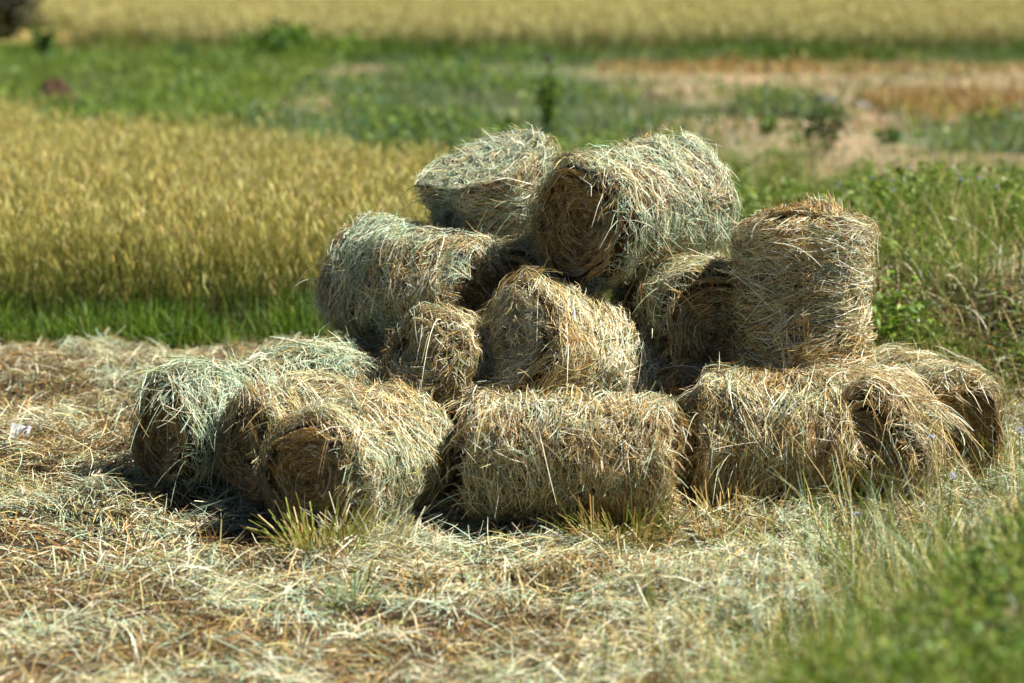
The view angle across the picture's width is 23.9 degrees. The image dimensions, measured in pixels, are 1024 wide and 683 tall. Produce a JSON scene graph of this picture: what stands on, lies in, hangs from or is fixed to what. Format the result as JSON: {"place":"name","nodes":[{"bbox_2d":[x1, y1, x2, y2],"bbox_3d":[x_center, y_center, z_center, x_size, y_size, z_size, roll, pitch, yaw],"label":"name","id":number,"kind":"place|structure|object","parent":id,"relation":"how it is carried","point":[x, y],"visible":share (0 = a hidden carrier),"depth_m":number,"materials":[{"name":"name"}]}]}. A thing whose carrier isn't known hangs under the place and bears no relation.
{"place":"outdoors","nodes":[
{"label":"outdoors","id":0,"kind":"place"},
{"bbox_2d":[0,20,1023,682],"bbox_3d":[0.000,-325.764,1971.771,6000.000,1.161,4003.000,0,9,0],"label":"ground","id":1,"kind":"structure","parent":0,"point":[852,142],"depth_m":12.49,"materials":[{"name":"soil"}]},
{"bbox_2d":[0,0,43,39],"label":"dark bush","id":2,"kind":"object","parent":1,"relation":"on","point":[10,13],"visible":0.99,"depth_m":55.33,"materials":[{"name":"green plant"}]},
{"bbox_2d":[28,25,58,58],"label":"tall weed","id":3,"kind":"object","parent":1,"relation":"on","point":[41,41],"visible":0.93,"depth_m":44.09,"materials":[{"name":"green plant"}]},
{"bbox_2d":[32,78,75,105],"bbox_3d":[-6.341,-3.451,33.496,0.667,0.409,0.474,-7,12,-36],"label":"earth clod","id":4,"kind":"object","parent":1,"relation":"on","point":[54,85],"visible":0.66,"depth_m":33.40,"materials":[{"name":"soil"}]},
{"bbox_2d":[32,543,124,587],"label":"grass tuft","id":5,"kind":"object","parent":1,"relation":"on","point":[81,552],"visible":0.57,"depth_m":8.65,"materials":[{"name":"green plant"}]},
{"bbox_2d":[0,33,343,152],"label":"bright grass","id":6,"kind":"structure","parent":1,"relation":"on","point":[142,94],"depth_m":36.43,"materials":[{"name":"green plant"}]},
{"bbox_2d":[167,44,196,60],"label":"bush","id":7,"kind":"object","parent":1,"relation":"on","point":[182,49],"visible":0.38,"depth_m":43.66,"materials":[{"name":"green plant"}]},
{"bbox_2d":[0,92,467,332],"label":"ripe rice","id":8,"kind":"object","parent":1,"relation":"on","point":[157,206],"visible":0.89,"depth_m":15.34,"materials":[{"name":"yellow plant"}]},
{"bbox_2d":[95,328,381,503],"bbox_3d":[-1.035,0.574,10.097,1.398,1.227,0.785,-7,12,-37],"label":"hay bale","id":9,"kind":"object","parent":1,"relation":"on","point":[171,452],"visible":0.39,"depth_m":9.76,"materials":[{"name":"plant"}]},
{"bbox_2d":[63,353,244,504],"bbox_3d":[-1.370,0.378,9.788,0.902,0.644,0.707,-5,11,-29],"label":"straw armful","id":10,"kind":"object","parent":9,"relation":"on","point":[191,371],"visible":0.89,"depth_m":9.71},
{"bbox_2d":[241,323,384,383],"bbox_3d":[-0.840,0.108,10.155,0.982,0.349,0.874,-9,13,-42],"label":"straw armful","id":11,"kind":"object","parent":9,"relation":"on","point":[302,354],"visible":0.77,"depth_m":10.07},
{"bbox_2d":[201,12,344,60],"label":"bush","id":12,"kind":"object","parent":1,"relation":"on","point":[277,36],"visible":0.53,"depth_m":44.71,"materials":[{"name":"green plant"}]},
{"bbox_2d":[0,264,617,351],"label":"grass strip","id":13,"kind":"object","parent":1,"relation":"on","point":[198,331],"depth_m":13.57,"materials":[{"name":"green plant"}]},
{"bbox_2d":[241,489,398,567],"bbox_3d":[-0.672,0.680,8.931,0.566,0.251,0.579,6,11,34],"label":"grass tuft","id":14,"kind":"object","parent":1,"relation":"on","point":[298,540],"visible":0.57,"depth_m":8.86,"materials":[{"name":"green plant"}]},
{"bbox_2d":[202,364,457,520],"bbox_3d":[-0.726,0.617,9.869,1.172,1.159,0.699,-8,12,-40],"label":"hay bale","id":15,"kind":"object","parent":1,"relation":"on","point":[239,459],"visible":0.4,"depth_m":9.59,"materials":[{"name":"plant"}]},
{"bbox_2d":[265,366,355,412],"bbox_3d":[-0.792,0.352,9.817,0.789,0.550,0.566,-6,11,-30],"label":"straw armful","id":16,"kind":"object","parent":15,"relation":"on","point":[312,378],"visible":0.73,"depth_m":9.69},
{"bbox_2d":[301,23,380,63],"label":"bush","id":17,"kind":"object","parent":1,"relation":"on","point":[339,43],"visible":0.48,"depth_m":45.18,"materials":[{"name":"green plant"}]},
{"bbox_2d":[298,549,406,619],"bbox_3d":[-0.557,0.847,8.269,0.414,0.278,0.540,0,9,0],"label":"grass tuft","id":18,"kind":"object","parent":1,"relation":"on","point":[354,587],"visible":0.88,"depth_m":8.27,"materials":[{"name":"green plant"}]},
{"bbox_2d":[245,372,463,538],"bbox_3d":[-0.594,0.605,9.447,0.728,0.960,0.952,6,11,32],"label":"hay bale","id":19,"kind":"object","parent":1,"relation":"on","point":[381,443],"visible":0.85,"depth_m":9.19,"materials":[{"name":"plant"}]},
{"bbox_2d":[299,491,448,566],"bbox_3d":[-0.514,0.711,8.988,0.588,0.318,0.606,-6,11,-32],"label":"grass tuft","id":20,"kind":"object","parent":1,"relation":"on","point":[395,530],"visible":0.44,"depth_m":8.99,"materials":[{"name":"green plant"}]},
{"bbox_2d":[323,123,448,183],"bbox_3d":[-1.105,-1.708,22.560,1.304,0.681,1.282,0,9,0],"label":"bush","id":21,"kind":"object","parent":1,"relation":"on","point":[419,141],"visible":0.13,"depth_m":22.47,"materials":[{"name":"green plant"}]},
{"bbox_2d":[330,332,461,441],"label":"hay bale","id":22,"kind":"object","parent":1,"relation":"on","point":[373,350],"visible":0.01,"depth_m":10.82,"materials":[{"name":"plant"}]},
{"bbox_2d":[288,199,513,349],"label":"hay bale","id":23,"kind":"object","parent":22,"relation":"on","point":[381,275],"visible":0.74,"depth_m":10.41,"materials":[{"name":"plant"}]},
{"bbox_2d":[355,289,497,459],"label":"hay bale","id":24,"kind":"object","parent":1,"relation":"on","point":[442,352],"visible":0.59,"depth_m":9.78,"materials":[{"name":"plant"}]},
{"bbox_2d":[0,0,1023,58],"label":"distant rice","id":25,"kind":"object","parent":1,"relation":"on","point":[578,24],"visible":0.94,"depth_m":50.04,"materials":[{"name":"yellow plant"}]},
{"bbox_2d":[0,240,1023,682],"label":"cut straw","id":26,"kind":"object","parent":1,"relation":"on","point":[80,368],"visible":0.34,"depth_m":8.50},
{"bbox_2d":[10,423,30,437],"bbox_3d":[-2.140,0.393,10.527,0.090,0.067,0.072,0,9,0],"label":"paper scrap","id":27,"kind":"object","parent":26,"relation":"on","point":[14,426],"visible":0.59,"depth_m":10.54,"materials":[{"name":"paper"}]},
{"bbox_2d":[472,229,611,316],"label":"hay bale","id":28,"kind":"object","parent":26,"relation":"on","point":[519,256],"visible":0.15,"depth_m":10.40,"materials":[{"name":"plant"}]},
{"bbox_2d":[393,121,570,248],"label":"hay bale","id":29,"kind":"object","parent":28,"relation":"on","point":[480,182],"visible":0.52,"depth_m":10.57,"materials":[{"name":"plant"}]},
{"bbox_2d":[510,225,538,273],"bbox_3d":[0.158,-0.471,10.694,0.626,0.286,0.604,-6,11,-31],"label":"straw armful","id":30,"kind":"object","parent":28,"relation":"on","point":[527,236],"visible":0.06,"depth_m":10.55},
{"bbox_2d":[589,546,670,585],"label":"grass tuft","id":31,"kind":"object","parent":26,"relation":"on","point":[626,560],"visible":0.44,"depth_m":8.57,"materials":[{"name":"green plant"}]},
{"bbox_2d":[0,37,1023,287],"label":"rough grass","id":32,"kind":"structure","parent":1,"relation":"on","point":[428,119],"depth_m":31.48,"materials":[{"name":"green plant"}]},
{"bbox_2d":[0,28,1023,62],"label":"field edge grass","id":33,"kind":"structure","parent":1,"relation":"on","point":[841,51],"depth_m":45.44,"materials":[{"name":"green plant"}]},
{"bbox_2d":[0,256,1023,682],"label":"rice stubble","id":34,"kind":"object","parent":1,"relation":"on","point":[548,576],"visible":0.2,"depth_m":8.45,"materials":[{"name":"beige plant"}]},
{"bbox_2d":[0,269,1023,682],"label":"chaff","id":35,"kind":"object","parent":1,"relation":"on","point":[76,545],"visible":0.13,"depth_m":8.42,"materials":[{"name":"plant"}]},
{"bbox_2d":[492,512,562,544],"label":"grass tuft","id":36,"kind":"object","parent":1,"relation":"on","point":[550,527],"visible":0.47,"depth_m":9.25,"materials":[{"name":"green plant"}]},
{"bbox_2d":[516,55,571,138],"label":"tall weed","id":37,"kind":"object","parent":1,"relation":"on","point":[548,95],"visible":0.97,"depth_m":27.51,"materials":[{"name":"green plant"}]},
{"bbox_2d":[430,378,710,530],"bbox_3d":[0.239,0.629,9.448,1.136,0.987,0.777,0,9,0],"label":"hay bale","id":38,"kind":"object","parent":1,"relation":"on","point":[535,455],"visible":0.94,"depth_m":9.24,"materials":[{"name":"plant"}]},
{"bbox_2d":[427,373,522,425],"bbox_3d":[-0.092,0.312,9.787,0.850,0.397,0.561,0,9,0],"label":"straw armful","id":39,"kind":"object","parent":38,"relation":"on","point":[479,384],"visible":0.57,"depth_m":9.71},
{"bbox_2d":[456,260,696,453],"bbox_3d":[0.293,0.245,10.032,1.213,1.221,0.888,-7,11,-35],"label":"hay bale","id":40,"kind":"object","parent":38,"relation":"on","point":[539,335],"visible":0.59,"depth_m":9.77,"materials":[{"name":"plant"}]},
{"bbox_2d":[538,479,710,557],"bbox_3d":[0.420,0.761,9.175,0.706,0.454,0.774,0,9,0],"label":"grass tuft","id":41,"kind":"object","parent":1,"relation":"on","point":[586,524],"visible":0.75,"depth_m":9.08,"materials":[{"name":"green plant"}]},
{"bbox_2d":[633,90,667,100],"bbox_3d":[1.943,-3.511,34.488,0.589,0.174,0.356,3,10,19],"label":"earth clod","id":42,"kind":"object","parent":1,"relation":"on","point":[657,95],"visible":0.43,"depth_m":34.39,"materials":[{"name":"soil"}]},
{"bbox_2d":[606,246,744,378],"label":"hay bale","id":43,"kind":"object","parent":1,"relation":"on","point":[689,306],"visible":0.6,"depth_m":10.09,"materials":[{"name":"plant"}]},
{"bbox_2d":[486,126,749,342],"bbox_3d":[0.555,-0.427,10.432,1.140,1.043,0.905,-9,13,-44],"label":"hay bale","id":44,"kind":"object","parent":43,"relation":"on","point":[614,217],"visible":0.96,"depth_m":10.23,"materials":[{"name":"plant"}]},
{"bbox_2d":[644,359,716,488],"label":"hay bale","id":45,"kind":"object","parent":1,"relation":"on","point":[675,386],"visible":0.11,"depth_m":9.98,"materials":[{"name":"plant"}]},
{"bbox_2d":[661,477,808,547],"bbox_3d":[0.824,0.665,9.263,0.649,0.240,0.667,0,9,0],"label":"grass tuft","id":46,"kind":"object","parent":1,"relation":"on","point":[742,523],"visible":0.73,"depth_m":9.23,"materials":[{"name":"green plant"}]},
{"bbox_2d":[503,349,1023,682],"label":"seeding grass","id":47,"kind":"structure","parent":1,"relation":"on","point":[877,559],"depth_m":7.80,"materials":[{"name":"plant"}]},
{"bbox_2d":[756,115,778,133],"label":"shrub","id":48,"kind":"object","parent":1,"relation":"on","point":[766,122],"visible":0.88,"depth_m":28.54,"materials":[{"name":"green plant"}]},
{"bbox_2d":[667,354,900,529],"bbox_3d":[1.068,0.577,9.716,0.993,1.072,0.971,0,9,0],"label":"hay bale","id":49,"kind":"object","parent":1,"relation":"on","point":[741,435],"visible":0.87,"depth_m":9.49,"materials":[{"name":"plant"}]},
{"bbox_2d":[675,385,763,507],"bbox_3d":[0.777,0.474,9.788,0.713,0.654,0.604,3,10,16],"label":"straw armful","id":50,"kind":"object","parent":49,"relation":"on","point":[682,400],"visible":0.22,"depth_m":9.71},
{"bbox_2d":[719,191,907,377],"bbox_3d":[1.219,-0.082,10.086,0.718,1.124,0.776,5,11,29],"label":"hay bale","id":51,"kind":"object","parent":49,"relation":"on","point":[804,292],"visible":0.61,"depth_m":9.82,"materials":[{"name":"plant"}]},
{"bbox_2d":[545,122,1023,409],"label":"bank weeds","id":52,"kind":"object","parent":1,"relation":"on","point":[1009,220],"visible":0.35,"depth_m":14.29,"materials":[{"name":"green plant"}]},
{"bbox_2d":[713,470,895,556],"bbox_3d":[1.164,0.723,8.986,0.867,0.455,0.681,0,9,0],"label":"grass tuft","id":53,"kind":"object","parent":1,"relation":"on","point":[799,525],"visible":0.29,"depth_m":9.06,"materials":[{"name":"green plant"}]},
{"bbox_2d":[593,47,1023,120],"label":"tall stubble","id":54,"kind":"object","parent":1,"relation":"on","point":[975,98],"visible":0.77,"depth_m":40.82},
{"bbox_2d":[603,61,1023,133],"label":"dry stubble","id":55,"kind":"object","parent":1,"relation":"on","point":[853,83],"visible":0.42,"depth_m":37.35,"materials":[{"name":"beige plant"}]},
{"bbox_2d":[786,98,855,155],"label":"shrub","id":56,"kind":"object","parent":1,"relation":"on","point":[823,117],"visible":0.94,"depth_m":25.65,"materials":[{"name":"green plant"}]},
{"bbox_2d":[806,94,837,106],"bbox_3d":[4.268,-3.326,33.291,0.500,0.197,0.531,0,9,0],"label":"earth clod","id":57,"kind":"object","parent":1,"relation":"on","point":[831,99],"visible":0.33,"depth_m":33.14,"materials":[{"name":"soil"}]},
{"bbox_2d":[682,357,978,488],"bbox_3d":[1.301,0.345,9.930,1.269,0.614,0.815,0,9,0],"label":"straw armful","id":58,"kind":"object","parent":1,"relation":"on","point":[848,374],"visible":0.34,"depth_m":9.77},
{"bbox_2d":[644,448,1023,682],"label":"weeds","id":59,"kind":"object","parent":1,"relation":"on","point":[930,667],"visible":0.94,"depth_m":5.55,"materials":[{"name":"green plant"}]},
{"bbox_2d":[775,431,910,505],"bbox_3d":[1.313,0.514,9.566,0.567,0.428,0.532,-5,11,-29],"label":"grass tuft","id":60,"kind":"object","parent":1,"relation":"on","point":[869,452],"visible":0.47,"depth_m":9.44,"materials":[{"name":"plant"}]},
{"bbox_2d":[849,101,873,108],"bbox_3d":[4.760,-3.219,32.912,0.404,0.132,0.405,0,9,0],"label":"earth clod","id":61,"kind":"object","parent":1,"relation":"on","point":[865,105],"visible":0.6,"depth_m":32.80,"materials":[{"name":"soil"}]},
{"bbox_2d":[781,356,976,514],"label":"hay bale","id":62,"kind":"object","parent":1,"relation":"on","point":[880,406],"visible":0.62,"depth_m":9.51,"materials":[{"name":"plant"}]},
{"bbox_2d":[866,385,989,473],"bbox_3d":[1.632,0.374,9.646,0.597,0.413,0.537,7,12,37],"label":"straw armful","id":63,"kind":"object","parent":62,"relation":"on","point":[931,405],"visible":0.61,"depth_m":9.59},
{"bbox_2d":[867,125,908,143],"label":"shrub","id":64,"kind":"object","parent":1,"relation":"on","point":[893,135],"visible":0.91,"depth_m":27.23,"materials":[{"name":"green plant"}]},
{"bbox_2d":[928,434,943,518],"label":"wildflower","id":65,"kind":"object","parent":1,"relation":"on","point":[930,436],"visible":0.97,"depth_m":9.29,"materials":[{"name":"green plant"}]},
{"bbox_2d":[866,339,1023,491],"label":"hay bale","id":66,"kind":"object","parent":1,"relation":"on","point":[959,385],"visible":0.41,"depth_m":9.97,"materials":[{"name":"plant"}]},
{"bbox_2d":[870,179,1023,411],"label":"dry grass","id":67,"kind":"structure","parent":1,"relation":"on","point":[948,302],"depth_m":12.53,"materials":[{"name":"plant"}]},
{"bbox_2d":[945,473,956,539],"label":"wildflower","id":68,"kind":"object","parent":1,"relation":"on","point":[953,475],"visible":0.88,"depth_m":8.64,"materials":[{"name":"green plant"}]},
{"bbox_2d":[1004,101,1023,117],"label":"earth clod","id":69,"kind":"object","parent":1,"relation":"on","point":[1013,108],"visible":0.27,"depth_m":31.10,"materials":[{"name":"soil"}]},
{"bbox_2d":[1016,427,1023,499],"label":"wildflower","id":70,"kind":"object","parent":1,"relation":"on","point":[1020,429],"visible":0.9,"depth_m":8.47,"materials":[{"name":"green plant"}]}
]}

